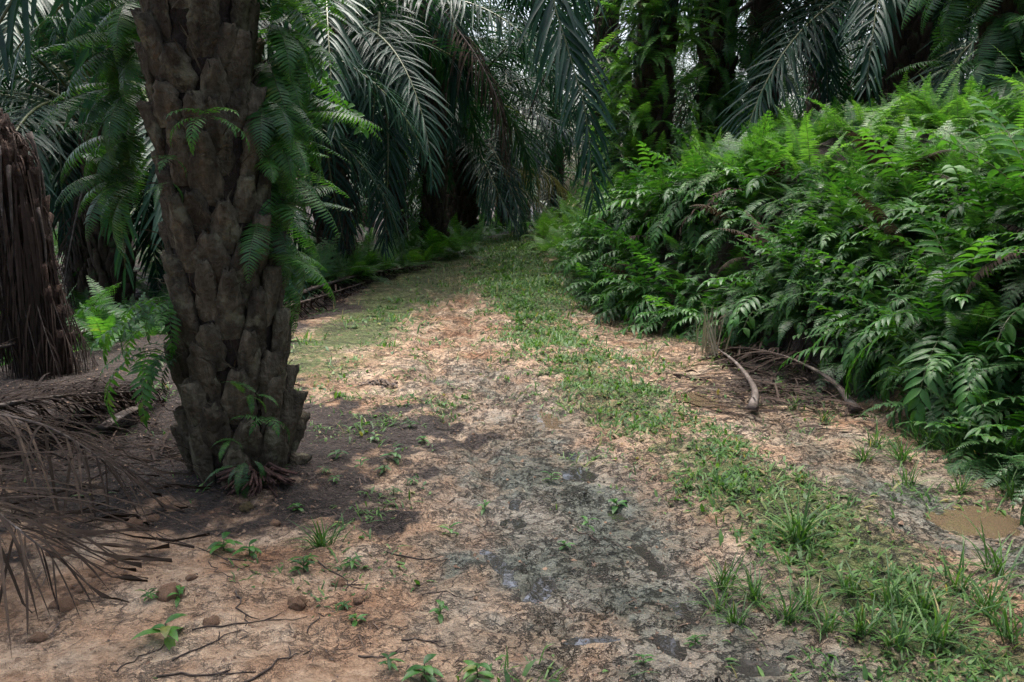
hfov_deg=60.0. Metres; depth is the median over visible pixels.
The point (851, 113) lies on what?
sword fern
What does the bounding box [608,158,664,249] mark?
glossy fern
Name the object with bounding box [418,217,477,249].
feathery fern
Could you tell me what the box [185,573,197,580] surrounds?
clay clod
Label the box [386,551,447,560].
twig
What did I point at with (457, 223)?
feathery fern
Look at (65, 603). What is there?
clay clod
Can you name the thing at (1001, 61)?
trunk fern
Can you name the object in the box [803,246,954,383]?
glossy fern
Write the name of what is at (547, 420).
puddle
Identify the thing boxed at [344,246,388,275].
feathery fern
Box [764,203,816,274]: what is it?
glossy fern
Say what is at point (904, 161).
sword fern
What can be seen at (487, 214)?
oil palm
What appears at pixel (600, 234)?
glossy fern
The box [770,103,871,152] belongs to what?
feathery fern
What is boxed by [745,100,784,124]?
trunk fern
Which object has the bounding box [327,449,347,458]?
seedling
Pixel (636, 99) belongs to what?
trunk fern
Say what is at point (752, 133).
feathery fern
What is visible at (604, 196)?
fern
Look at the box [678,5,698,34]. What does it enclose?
trunk fern
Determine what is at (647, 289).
glossy fern
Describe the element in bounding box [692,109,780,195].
feathery fern
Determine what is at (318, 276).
trunk fern
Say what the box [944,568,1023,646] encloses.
grass tuft
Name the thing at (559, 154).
oil palm
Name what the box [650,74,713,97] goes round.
trunk fern
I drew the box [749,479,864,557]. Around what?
grass tuft
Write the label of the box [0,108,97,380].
dead palm trunk
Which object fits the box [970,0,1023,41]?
trunk fern
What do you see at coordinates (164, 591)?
clay clod
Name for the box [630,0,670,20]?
trunk fern
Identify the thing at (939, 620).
grass tuft
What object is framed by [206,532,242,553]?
seedling
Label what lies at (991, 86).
trunk fern
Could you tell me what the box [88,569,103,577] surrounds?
clay clod
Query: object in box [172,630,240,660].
twig
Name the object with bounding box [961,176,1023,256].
glossy fern
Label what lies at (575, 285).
glossy fern
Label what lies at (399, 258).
feathery fern
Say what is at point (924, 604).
grass tuft
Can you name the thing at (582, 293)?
sword fern
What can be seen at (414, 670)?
seedling
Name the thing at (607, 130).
trunk fern
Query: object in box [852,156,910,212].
glossy fern
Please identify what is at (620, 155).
trunk fern
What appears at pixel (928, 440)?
grass tuft
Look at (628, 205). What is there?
glossy fern
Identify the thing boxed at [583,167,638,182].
trunk fern
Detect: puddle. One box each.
[479,549,517,587]
[499,519,528,529]
[508,498,521,510]
[522,576,556,604]
[532,411,562,428]
[550,445,577,460]
[561,467,604,482]
[562,635,620,644]
[607,510,628,521]
[635,546,675,587]
[651,634,687,660]
[657,578,700,624]
[672,392,721,410]
[728,658,781,677]
[926,505,1023,538]
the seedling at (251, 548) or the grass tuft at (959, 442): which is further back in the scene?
the grass tuft at (959, 442)
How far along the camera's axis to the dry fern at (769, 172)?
10.01 m
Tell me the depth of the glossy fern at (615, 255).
12.04 m
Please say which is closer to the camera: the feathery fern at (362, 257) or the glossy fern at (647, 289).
the glossy fern at (647, 289)
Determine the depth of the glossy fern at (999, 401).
5.20 m
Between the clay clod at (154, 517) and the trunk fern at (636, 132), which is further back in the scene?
the trunk fern at (636, 132)
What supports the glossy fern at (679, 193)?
on the ground at (608, 556)
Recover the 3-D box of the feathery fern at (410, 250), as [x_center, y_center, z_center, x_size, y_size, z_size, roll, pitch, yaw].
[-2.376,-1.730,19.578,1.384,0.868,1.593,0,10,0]
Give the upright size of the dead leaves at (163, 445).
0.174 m
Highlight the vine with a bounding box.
[279,1,368,138]
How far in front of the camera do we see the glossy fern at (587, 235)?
14.20 m
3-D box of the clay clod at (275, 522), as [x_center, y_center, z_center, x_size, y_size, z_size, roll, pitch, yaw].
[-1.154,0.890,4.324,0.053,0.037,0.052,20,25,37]
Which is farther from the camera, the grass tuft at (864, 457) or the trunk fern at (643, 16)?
the trunk fern at (643, 16)
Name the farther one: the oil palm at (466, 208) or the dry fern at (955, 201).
the oil palm at (466, 208)
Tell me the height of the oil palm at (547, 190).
8.852 m
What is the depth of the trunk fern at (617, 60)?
14.51 m
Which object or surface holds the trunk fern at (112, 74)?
attached to the oil palm at (203, 55)
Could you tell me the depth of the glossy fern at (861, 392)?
7.10 m
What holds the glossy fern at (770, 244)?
on the ground at (608, 556)
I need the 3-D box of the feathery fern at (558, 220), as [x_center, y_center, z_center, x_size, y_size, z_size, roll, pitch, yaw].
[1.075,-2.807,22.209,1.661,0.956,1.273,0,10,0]
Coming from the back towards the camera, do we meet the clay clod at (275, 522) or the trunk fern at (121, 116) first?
the trunk fern at (121, 116)
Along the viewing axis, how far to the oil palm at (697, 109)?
41.23 m
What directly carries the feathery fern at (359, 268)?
on the ground at (608, 556)
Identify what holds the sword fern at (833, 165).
on the ground at (608, 556)
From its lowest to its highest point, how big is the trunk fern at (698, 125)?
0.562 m
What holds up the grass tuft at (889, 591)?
on the ground at (608, 556)
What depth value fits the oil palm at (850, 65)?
37.47 m
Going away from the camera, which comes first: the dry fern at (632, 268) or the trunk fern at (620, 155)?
the dry fern at (632, 268)
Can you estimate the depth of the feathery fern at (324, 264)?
15.98 m
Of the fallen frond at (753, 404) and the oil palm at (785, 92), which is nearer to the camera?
the fallen frond at (753, 404)
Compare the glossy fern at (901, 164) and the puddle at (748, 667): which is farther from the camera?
the glossy fern at (901, 164)
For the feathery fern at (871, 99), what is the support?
on the ground at (608, 556)
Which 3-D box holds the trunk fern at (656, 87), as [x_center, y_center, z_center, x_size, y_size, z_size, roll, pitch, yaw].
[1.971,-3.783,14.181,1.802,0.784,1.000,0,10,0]
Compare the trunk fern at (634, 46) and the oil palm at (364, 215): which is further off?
the oil palm at (364, 215)
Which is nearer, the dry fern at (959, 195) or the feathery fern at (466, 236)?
the dry fern at (959, 195)
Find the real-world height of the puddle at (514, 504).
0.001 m
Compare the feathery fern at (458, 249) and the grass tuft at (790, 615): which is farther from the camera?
the feathery fern at (458, 249)
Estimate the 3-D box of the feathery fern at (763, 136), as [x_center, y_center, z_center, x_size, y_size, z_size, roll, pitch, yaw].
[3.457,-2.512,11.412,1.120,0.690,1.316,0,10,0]
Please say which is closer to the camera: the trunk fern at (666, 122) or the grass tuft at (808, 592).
the grass tuft at (808, 592)
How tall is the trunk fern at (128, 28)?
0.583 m
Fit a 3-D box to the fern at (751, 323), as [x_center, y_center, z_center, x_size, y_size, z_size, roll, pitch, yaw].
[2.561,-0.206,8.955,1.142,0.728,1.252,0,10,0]
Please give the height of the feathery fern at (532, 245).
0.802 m
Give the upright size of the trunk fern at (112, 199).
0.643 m
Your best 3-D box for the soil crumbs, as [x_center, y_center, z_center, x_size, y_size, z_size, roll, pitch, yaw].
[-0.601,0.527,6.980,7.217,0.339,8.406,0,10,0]
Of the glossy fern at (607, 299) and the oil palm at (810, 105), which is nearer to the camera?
the glossy fern at (607, 299)
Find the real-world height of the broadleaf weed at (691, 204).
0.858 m
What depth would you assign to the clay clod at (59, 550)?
3.91 m
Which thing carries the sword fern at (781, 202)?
on the ground at (608, 556)
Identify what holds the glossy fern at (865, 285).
on the ground at (608, 556)
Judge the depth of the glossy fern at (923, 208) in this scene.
6.75 m
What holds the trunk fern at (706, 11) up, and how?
attached to the oil palm at (578, 45)
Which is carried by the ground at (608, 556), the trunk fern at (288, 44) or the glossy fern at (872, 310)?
the glossy fern at (872, 310)
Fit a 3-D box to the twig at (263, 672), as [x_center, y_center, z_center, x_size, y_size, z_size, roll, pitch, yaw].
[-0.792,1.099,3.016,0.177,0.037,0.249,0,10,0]
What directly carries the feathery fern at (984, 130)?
on the ground at (608, 556)
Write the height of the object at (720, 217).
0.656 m
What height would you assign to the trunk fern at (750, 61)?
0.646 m
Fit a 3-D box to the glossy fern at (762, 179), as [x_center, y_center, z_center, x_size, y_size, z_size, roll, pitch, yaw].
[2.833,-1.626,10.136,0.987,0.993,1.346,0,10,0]
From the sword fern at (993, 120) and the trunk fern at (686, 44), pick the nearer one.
the sword fern at (993, 120)
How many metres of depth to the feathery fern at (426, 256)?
18.71 m
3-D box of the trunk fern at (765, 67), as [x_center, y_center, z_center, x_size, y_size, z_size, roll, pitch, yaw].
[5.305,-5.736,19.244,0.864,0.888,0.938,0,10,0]
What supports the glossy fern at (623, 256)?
on the ground at (608, 556)
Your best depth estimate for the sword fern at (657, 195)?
11.71 m
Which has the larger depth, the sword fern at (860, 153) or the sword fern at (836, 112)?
the sword fern at (836, 112)
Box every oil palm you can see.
[0,0,290,298]
[0,0,324,486]
[0,0,449,336]
[0,51,50,189]
[5,68,56,188]
[10,0,609,279]
[13,69,153,239]
[40,0,502,238]
[53,137,159,247]
[135,168,313,240]
[142,105,374,212]
[259,0,572,252]
[294,104,416,229]
[297,137,489,234]
[305,16,627,240]
[305,79,412,226]
[345,0,579,247]
[351,54,576,232]
[365,0,633,232]
[374,45,498,209]
[377,0,573,225]
[406,110,544,231]
[473,22,628,217]
[476,76,629,226]
[479,102,580,217]
[485,1,696,182]
[489,94,588,223]
[493,0,886,220]
[519,0,811,193]
[546,0,973,157]
[577,31,744,200]
[590,0,738,146]
[590,64,696,169]
[591,0,977,159]
[619,20,697,132]
[621,71,797,160]
[673,51,746,125]
[681,2,801,135]
[736,0,882,125]
[744,0,975,104]
[748,2,884,116]
[780,15,880,126]
[786,12,975,119]
[797,17,976,109]
[866,0,978,120]
[969,0,1023,101]
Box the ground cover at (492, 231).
[3,203,570,364]
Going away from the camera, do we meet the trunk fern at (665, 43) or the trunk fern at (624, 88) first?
the trunk fern at (665, 43)
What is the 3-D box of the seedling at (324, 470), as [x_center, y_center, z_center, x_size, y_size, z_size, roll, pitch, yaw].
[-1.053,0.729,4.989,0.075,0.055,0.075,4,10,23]
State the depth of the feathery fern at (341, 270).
14.35 m
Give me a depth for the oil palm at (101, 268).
13.68 m
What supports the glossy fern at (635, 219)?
on the ground at (608, 556)
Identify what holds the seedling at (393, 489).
on the ground at (608, 556)
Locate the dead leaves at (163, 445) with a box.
[0,400,204,533]
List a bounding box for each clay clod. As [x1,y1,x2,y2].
[29,632,47,642]
[45,543,74,557]
[48,596,79,613]
[74,587,83,592]
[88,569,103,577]
[105,558,117,564]
[126,517,142,527]
[146,513,159,521]
[156,582,184,601]
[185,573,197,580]
[202,615,219,627]
[239,501,253,511]
[270,519,280,526]
[288,594,306,610]
[330,577,345,586]
[353,596,363,604]
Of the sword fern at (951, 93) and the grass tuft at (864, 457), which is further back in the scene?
the sword fern at (951, 93)
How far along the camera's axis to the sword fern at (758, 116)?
13.69 m
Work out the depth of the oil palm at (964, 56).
27.33 m
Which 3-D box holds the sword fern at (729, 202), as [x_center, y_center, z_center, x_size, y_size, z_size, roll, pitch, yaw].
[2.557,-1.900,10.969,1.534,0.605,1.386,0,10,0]
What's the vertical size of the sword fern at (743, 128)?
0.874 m
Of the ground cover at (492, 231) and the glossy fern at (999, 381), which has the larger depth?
the ground cover at (492, 231)
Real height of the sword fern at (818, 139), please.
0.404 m
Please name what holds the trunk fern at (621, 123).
attached to the oil palm at (578, 45)
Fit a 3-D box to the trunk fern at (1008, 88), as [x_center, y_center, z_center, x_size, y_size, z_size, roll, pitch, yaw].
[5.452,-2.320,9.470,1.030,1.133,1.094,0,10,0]
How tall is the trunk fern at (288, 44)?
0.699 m
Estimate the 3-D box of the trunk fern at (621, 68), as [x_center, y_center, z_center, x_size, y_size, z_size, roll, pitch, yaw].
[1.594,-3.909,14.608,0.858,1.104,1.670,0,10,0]
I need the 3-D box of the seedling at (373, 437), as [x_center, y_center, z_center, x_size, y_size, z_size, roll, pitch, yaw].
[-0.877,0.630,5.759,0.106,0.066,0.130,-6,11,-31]
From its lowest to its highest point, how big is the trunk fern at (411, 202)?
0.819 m
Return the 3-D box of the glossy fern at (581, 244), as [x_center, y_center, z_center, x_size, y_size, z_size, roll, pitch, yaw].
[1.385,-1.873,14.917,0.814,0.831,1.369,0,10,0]
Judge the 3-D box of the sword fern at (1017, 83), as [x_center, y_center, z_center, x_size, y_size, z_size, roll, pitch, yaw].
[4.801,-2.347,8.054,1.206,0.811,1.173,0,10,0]
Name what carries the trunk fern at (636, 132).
attached to the oil palm at (578, 45)
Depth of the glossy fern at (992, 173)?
6.18 m
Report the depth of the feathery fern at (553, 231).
19.37 m
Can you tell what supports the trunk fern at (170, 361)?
attached to the oil palm at (203, 55)
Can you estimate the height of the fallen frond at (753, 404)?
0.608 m
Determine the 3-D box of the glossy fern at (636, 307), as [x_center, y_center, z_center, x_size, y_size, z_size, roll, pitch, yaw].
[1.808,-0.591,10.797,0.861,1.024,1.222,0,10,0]
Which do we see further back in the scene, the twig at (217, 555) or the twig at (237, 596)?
the twig at (217, 555)
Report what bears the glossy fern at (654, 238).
on the ground at (608, 556)
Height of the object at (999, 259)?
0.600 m
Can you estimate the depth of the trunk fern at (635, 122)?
14.40 m
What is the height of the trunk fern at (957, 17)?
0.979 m
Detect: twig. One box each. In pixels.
[116,644,163,671]
[152,530,273,577]
[157,669,255,676]
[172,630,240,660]
[192,609,306,630]
[208,561,243,587]
[235,590,259,625]
[243,645,312,681]
[303,397,355,408]
[307,608,332,632]
[318,561,376,593]
[358,647,409,657]
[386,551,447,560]
[401,637,446,646]
[422,590,476,600]
[575,530,599,545]
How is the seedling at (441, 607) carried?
on the ground at (608, 556)
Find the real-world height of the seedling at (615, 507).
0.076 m
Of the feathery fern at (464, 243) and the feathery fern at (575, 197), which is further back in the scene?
the feathery fern at (575, 197)
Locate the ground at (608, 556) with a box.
[0,130,1023,681]
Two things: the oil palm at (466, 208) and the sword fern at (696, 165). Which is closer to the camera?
the sword fern at (696, 165)
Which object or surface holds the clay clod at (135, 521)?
on the ground at (608, 556)
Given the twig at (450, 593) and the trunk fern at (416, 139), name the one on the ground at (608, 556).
the twig at (450, 593)
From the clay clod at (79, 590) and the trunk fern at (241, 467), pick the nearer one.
the clay clod at (79, 590)
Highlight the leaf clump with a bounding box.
[348,378,400,388]
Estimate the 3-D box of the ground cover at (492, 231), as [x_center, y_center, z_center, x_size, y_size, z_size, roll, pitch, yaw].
[-1.464,-3.490,26.414,42.376,4.017,37.692,0,10,0]
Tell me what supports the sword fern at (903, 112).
on the ground at (608, 556)
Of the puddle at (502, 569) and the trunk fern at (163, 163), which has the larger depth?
the trunk fern at (163, 163)
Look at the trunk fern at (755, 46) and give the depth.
16.17 m
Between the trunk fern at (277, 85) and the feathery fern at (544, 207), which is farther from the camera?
the feathery fern at (544, 207)
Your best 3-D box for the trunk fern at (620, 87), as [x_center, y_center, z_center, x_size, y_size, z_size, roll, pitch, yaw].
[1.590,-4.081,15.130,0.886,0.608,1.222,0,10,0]
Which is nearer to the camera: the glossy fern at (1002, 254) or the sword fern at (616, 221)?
the glossy fern at (1002, 254)
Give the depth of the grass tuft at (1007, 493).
4.83 m
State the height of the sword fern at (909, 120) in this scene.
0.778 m
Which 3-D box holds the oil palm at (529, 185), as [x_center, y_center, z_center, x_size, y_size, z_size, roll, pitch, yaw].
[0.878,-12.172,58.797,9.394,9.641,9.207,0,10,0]
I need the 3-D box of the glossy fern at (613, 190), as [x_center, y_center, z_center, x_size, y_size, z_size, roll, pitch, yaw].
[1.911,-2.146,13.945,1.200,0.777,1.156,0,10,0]
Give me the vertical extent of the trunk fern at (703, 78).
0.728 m
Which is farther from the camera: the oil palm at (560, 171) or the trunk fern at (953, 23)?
the oil palm at (560, 171)
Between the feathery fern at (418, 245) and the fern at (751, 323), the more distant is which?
the feathery fern at (418, 245)
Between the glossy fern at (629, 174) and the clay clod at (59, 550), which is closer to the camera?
the clay clod at (59, 550)
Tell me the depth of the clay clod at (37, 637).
3.22 m
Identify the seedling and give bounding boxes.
[131,613,185,650]
[135,588,157,600]
[167,585,184,607]
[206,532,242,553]
[232,539,261,558]
[288,503,303,512]
[288,555,317,572]
[317,466,331,473]
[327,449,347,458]
[328,475,341,482]
[332,601,351,609]
[340,556,362,568]
[348,613,367,626]
[354,457,369,466]
[368,432,382,440]
[375,465,390,474]
[377,652,405,670]
[380,448,401,464]
[385,486,401,494]
[401,654,443,681]
[402,419,416,426]
[407,476,418,483]
[429,600,448,623]
[438,522,461,534]
[463,660,494,681]
[477,500,489,514]
[541,471,561,479]
[557,540,574,549]
[580,516,598,531]
[606,498,627,513]
[632,654,654,664]
[684,634,706,647]
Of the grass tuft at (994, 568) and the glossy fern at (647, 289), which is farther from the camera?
the glossy fern at (647, 289)
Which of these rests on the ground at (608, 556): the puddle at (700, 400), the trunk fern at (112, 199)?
the puddle at (700, 400)
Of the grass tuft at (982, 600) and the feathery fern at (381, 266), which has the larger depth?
the feathery fern at (381, 266)
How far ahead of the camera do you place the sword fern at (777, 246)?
8.39 m
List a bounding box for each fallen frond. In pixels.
[0,367,153,453]
[0,373,171,459]
[0,373,221,547]
[0,414,225,656]
[284,281,368,320]
[287,263,436,299]
[676,301,758,410]
[699,313,862,411]
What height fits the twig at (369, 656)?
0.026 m
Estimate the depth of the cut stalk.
6.05 m
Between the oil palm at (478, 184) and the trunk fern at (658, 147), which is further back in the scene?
the oil palm at (478, 184)
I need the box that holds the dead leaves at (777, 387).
[639,275,904,441]
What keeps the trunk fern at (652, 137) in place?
attached to the oil palm at (578, 45)
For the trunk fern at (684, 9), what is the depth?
13.95 m
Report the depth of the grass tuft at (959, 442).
5.51 m
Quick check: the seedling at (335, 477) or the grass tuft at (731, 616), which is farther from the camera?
the seedling at (335, 477)
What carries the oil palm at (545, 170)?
on the ground at (608, 556)
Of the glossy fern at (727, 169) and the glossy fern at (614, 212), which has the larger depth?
the glossy fern at (614, 212)
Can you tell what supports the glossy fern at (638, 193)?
on the ground at (608, 556)
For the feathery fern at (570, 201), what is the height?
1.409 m
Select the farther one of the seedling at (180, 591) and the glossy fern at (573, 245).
the glossy fern at (573, 245)
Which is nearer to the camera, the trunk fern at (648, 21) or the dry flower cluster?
the dry flower cluster
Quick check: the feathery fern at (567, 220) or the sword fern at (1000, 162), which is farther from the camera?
the feathery fern at (567, 220)
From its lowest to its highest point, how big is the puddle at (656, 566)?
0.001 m
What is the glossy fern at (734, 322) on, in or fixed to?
on the ground at (608, 556)
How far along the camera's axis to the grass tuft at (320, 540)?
4.05 m
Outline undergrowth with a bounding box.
[547,70,1023,507]
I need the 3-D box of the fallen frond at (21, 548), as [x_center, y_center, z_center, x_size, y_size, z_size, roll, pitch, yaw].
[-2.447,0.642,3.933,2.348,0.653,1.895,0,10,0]
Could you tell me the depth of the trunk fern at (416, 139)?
20.64 m
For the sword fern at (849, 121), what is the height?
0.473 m
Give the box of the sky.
[9,0,973,205]
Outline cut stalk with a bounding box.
[96,406,137,429]
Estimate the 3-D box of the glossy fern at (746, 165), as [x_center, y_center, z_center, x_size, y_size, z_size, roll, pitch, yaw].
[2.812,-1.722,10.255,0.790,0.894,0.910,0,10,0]
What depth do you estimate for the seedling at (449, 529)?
4.22 m
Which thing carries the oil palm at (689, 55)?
on the ground at (608, 556)
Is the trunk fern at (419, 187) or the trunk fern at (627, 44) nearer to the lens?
the trunk fern at (627, 44)
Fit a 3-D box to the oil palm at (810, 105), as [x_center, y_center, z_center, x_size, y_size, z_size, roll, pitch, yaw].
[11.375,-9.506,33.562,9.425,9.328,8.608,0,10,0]
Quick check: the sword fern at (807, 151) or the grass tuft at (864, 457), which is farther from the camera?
the sword fern at (807, 151)
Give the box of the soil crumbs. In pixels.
[0,322,1022,681]
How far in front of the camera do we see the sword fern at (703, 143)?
13.23 m
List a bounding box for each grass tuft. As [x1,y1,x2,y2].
[285,508,355,562]
[677,580,758,621]
[697,546,758,595]
[703,588,763,638]
[717,557,789,619]
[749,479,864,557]
[753,579,833,628]
[763,567,855,629]
[780,394,812,411]
[792,593,868,640]
[799,555,908,609]
[808,402,841,425]
[823,550,940,615]
[827,593,899,637]
[840,441,891,467]
[845,415,900,451]
[864,596,939,659]
[869,436,935,469]
[883,584,1020,661]
[886,457,946,493]
[890,417,956,454]
[890,564,974,620]
[906,537,1014,612]
[920,428,988,459]
[937,466,984,494]
[942,513,1023,580]
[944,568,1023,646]
[950,428,1022,471]
[950,563,1023,623]
[966,455,1023,512]
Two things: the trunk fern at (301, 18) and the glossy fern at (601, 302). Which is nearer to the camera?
the trunk fern at (301, 18)
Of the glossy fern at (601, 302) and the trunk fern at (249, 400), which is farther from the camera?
the glossy fern at (601, 302)
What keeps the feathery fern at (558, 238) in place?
on the ground at (608, 556)
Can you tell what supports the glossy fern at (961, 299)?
on the ground at (608, 556)
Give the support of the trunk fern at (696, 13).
attached to the oil palm at (578, 45)
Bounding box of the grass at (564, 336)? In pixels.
[22,214,1023,681]
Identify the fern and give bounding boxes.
[0,325,114,366]
[22,16,143,127]
[33,82,147,175]
[49,106,149,209]
[54,153,144,262]
[66,0,141,92]
[69,303,174,368]
[73,302,134,351]
[95,298,153,337]
[100,347,165,426]
[119,296,180,355]
[138,155,186,176]
[142,182,182,208]
[144,341,181,398]
[165,107,249,155]
[208,461,265,497]
[213,438,242,462]
[221,381,278,415]
[232,414,289,441]
[239,186,351,312]
[244,94,381,196]
[251,153,349,237]
[253,246,335,335]
[254,53,354,165]
[258,0,344,127]
[263,111,381,229]
[273,0,360,100]
[285,275,311,295]
[292,232,340,294]
[292,238,376,291]
[303,245,346,277]
[318,237,385,281]
[318,261,355,282]
[319,236,392,284]
[330,261,393,280]
[341,243,401,271]
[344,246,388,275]
[349,239,406,279]
[371,248,415,265]
[374,230,409,253]
[379,245,426,272]
[383,239,447,268]
[388,180,423,212]
[392,222,439,261]
[396,208,421,238]
[399,245,432,260]
[402,130,417,165]
[402,130,421,150]
[402,238,419,250]
[402,242,442,266]
[404,226,479,260]
[406,172,429,198]
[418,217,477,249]
[419,214,442,251]
[433,231,463,257]
[436,227,481,258]
[436,231,482,255]
[443,221,472,249]
[444,226,476,258]
[445,225,488,254]
[445,229,475,252]
[446,222,484,248]
[461,219,486,250]
[472,231,491,242]
[519,212,558,240]
[520,239,560,253]
[523,206,560,236]
[523,210,565,234]
[525,227,569,254]
[532,207,572,227]
[533,226,573,253]
[541,213,571,236]
[541,227,567,254]
[544,222,572,257]
[546,184,587,228]
[547,215,574,236]
[547,251,594,280]
[548,234,570,263]
[552,210,578,262]
[554,212,592,283]
[556,210,612,294]
[557,233,579,249]
[558,190,587,221]
[558,208,585,254]
[558,217,608,254]
[561,210,616,251]
[562,243,602,296]
[563,280,603,305]
[564,209,650,298]
[566,181,593,201]
[568,202,600,236]
[570,204,613,250]
[571,284,602,299]
[573,287,619,310]
[574,287,598,298]
[575,189,617,249]
[576,126,638,178]
[576,139,673,186]
[576,171,635,235]
[579,176,633,247]
[581,125,630,156]
[581,136,632,162]
[582,75,689,126]
[582,84,630,115]
[583,108,630,150]
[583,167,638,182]
[583,192,632,222]
[583,215,626,292]
[585,267,616,308]
[586,0,640,27]
[586,40,641,78]
[586,65,633,132]
[586,223,706,328]
[588,80,661,139]
[589,0,662,63]
[589,45,641,97]
[589,53,632,119]
[590,101,652,154]
[590,141,686,256]
[590,160,654,189]
[590,228,661,281]
[591,61,631,117]
[591,146,628,175]
[591,261,644,324]
[594,160,709,227]
[594,239,639,282]
[595,282,667,320]
[596,13,635,68]
[596,132,669,182]
[596,179,626,222]
[596,190,651,214]
[597,0,639,32]
[597,194,629,232]
[597,257,700,333]
[599,120,641,160]
[601,105,628,116]
[601,256,644,315]
[601,264,646,310]
[602,190,663,246]
[603,87,657,107]
[607,3,693,40]
[607,47,696,110]
[607,108,650,165]
[608,41,671,81]
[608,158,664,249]
[611,170,646,244]
[612,202,665,246]
[613,183,632,229]
[613,286,661,308]
[615,182,654,236]
[616,295,700,338]
[617,174,667,226]
[617,253,664,276]
[621,29,682,71]
[624,235,673,252]
[624,252,700,331]
[626,183,654,223]
[627,157,698,256]
[629,0,693,30]
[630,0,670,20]
[632,151,715,215]
[633,16,709,73]
[635,131,678,177]
[637,0,726,33]
[638,150,718,203]
[639,171,702,206]
[642,205,654,222]
[643,18,730,68]
[645,151,704,217]
[646,103,700,153]
[646,136,717,176]
[646,150,713,256]
[647,65,724,127]
[648,126,734,162]
[650,0,709,39]
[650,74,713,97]
[650,274,727,339]
[652,121,732,157]
[656,121,724,158]
[656,141,708,157]
[656,165,730,207]
[656,169,709,215]
[660,290,689,335]
[662,121,714,245]
[666,145,723,174]
[666,273,727,345]
[667,199,718,246]
[668,140,696,168]
[668,141,691,187]
[671,154,687,184]
[672,27,721,88]
[672,120,697,159]
[674,58,716,98]
[674,72,707,105]
[675,0,729,65]
[675,40,694,67]
[675,153,712,198]
[676,123,717,148]
[676,140,759,199]
[677,15,698,62]
[678,0,700,27]
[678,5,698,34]
[679,132,756,155]
[679,193,736,246]
[680,153,753,207]
[681,136,783,227]
[686,0,724,28]
[686,58,730,96]
[686,101,733,129]
[686,147,739,193]
[687,146,787,236]
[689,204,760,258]
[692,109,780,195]
[695,283,756,345]
[696,251,812,354]
[697,91,739,131]
[698,151,756,187]
[700,129,721,166]
[701,155,756,217]
[703,132,760,177]
[705,218,769,273]
[706,0,742,15]
[706,163,784,212]
[708,100,763,137]
[709,0,750,42]
[710,183,765,221]
[711,123,809,149]
[713,280,785,343]
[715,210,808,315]
[715,235,777,280]
[717,73,777,110]
[717,104,749,138]
[717,153,804,223]
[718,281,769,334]
[722,28,784,71]
[722,152,784,209]
[724,6,762,39]
[725,142,808,167]
[726,18,769,71]
[727,210,832,326]
[729,79,785,116]
[733,101,794,130]
[736,168,819,230]
[737,25,760,68]
[737,43,772,78]
[738,38,767,74]
[739,47,762,84]
[740,32,789,80]
[740,123,756,165]
[740,137,785,171]
[743,121,788,157]
[745,84,767,114]
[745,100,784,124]
[749,54,777,89]
[751,192,799,262]
[752,215,781,242]
[753,158,902,234]
[754,232,845,335]
[759,131,847,154]
[760,173,859,236]
[762,102,830,168]
[764,124,843,147]
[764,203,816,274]
[769,120,787,133]
[770,97,815,130]
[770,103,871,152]
[770,108,801,139]
[772,105,868,182]
[773,237,817,288]
[777,215,848,285]
[777,301,881,401]
[781,66,814,100]
[781,220,859,269]
[785,291,936,384]
[792,117,848,144]
[793,142,877,180]
[796,106,809,130]
[797,84,931,147]
[801,100,889,149]
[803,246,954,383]
[810,108,887,137]
[814,172,862,249]
[816,161,903,208]
[825,100,889,135]
[826,99,874,131]
[826,121,892,172]
[832,96,844,122]
[834,104,866,136]
[835,100,916,142]
[836,51,974,132]
[838,203,903,283]
[838,203,936,253]
[843,94,868,116]
[843,130,953,206]
[844,106,928,145]
[844,119,925,150]
[845,197,1001,437]
[847,94,949,148]
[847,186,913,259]
[850,231,933,296]
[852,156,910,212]
[853,204,1005,268]
[855,127,962,241]
[856,116,954,172]
[858,98,917,132]
[859,297,949,405]
[868,145,947,174]
[869,70,935,117]
[869,82,921,139]
[872,93,1021,129]
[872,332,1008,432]
[877,82,958,140]
[879,258,988,376]
[879,286,1023,449]
[882,76,985,130]
[882,120,961,192]
[885,61,971,104]
[889,95,1023,257]
[893,91,1015,144]
[894,85,965,129]
[899,71,977,134]
[900,174,1002,271]
[901,0,974,74]
[905,130,1021,190]
[905,334,1023,433]
[912,77,982,142]
[916,124,1020,226]
[920,0,989,31]
[928,12,1023,75]
[933,293,1023,411]
[935,174,1012,246]
[935,198,983,215]
[937,45,1023,132]
[939,115,1015,140]
[941,241,1023,357]
[942,385,1020,449]
[944,438,1023,476]
[947,110,1015,151]
[948,251,1023,271]
[950,85,1023,136]
[956,74,1023,132]
[958,102,1023,136]
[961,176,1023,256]
[962,128,1023,153]
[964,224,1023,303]
[966,114,1018,181]
[967,74,1023,126]
[969,355,1023,454]
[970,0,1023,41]
[970,119,1019,173]
[977,15,1023,99]
[977,101,1023,176]
[985,72,1023,121]
[988,42,1023,94]
[992,197,1023,322]
[994,150,1023,171]
[1004,429,1023,525]
[1009,53,1023,114]
[1014,0,1023,15]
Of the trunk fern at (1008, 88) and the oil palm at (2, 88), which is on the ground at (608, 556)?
the oil palm at (2, 88)
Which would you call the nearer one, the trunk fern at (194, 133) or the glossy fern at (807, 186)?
the trunk fern at (194, 133)
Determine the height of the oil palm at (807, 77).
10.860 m
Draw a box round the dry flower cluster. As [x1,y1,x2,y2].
[215,461,297,496]
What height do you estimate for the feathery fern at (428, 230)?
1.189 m
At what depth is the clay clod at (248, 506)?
4.55 m
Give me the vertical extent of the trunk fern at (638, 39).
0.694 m

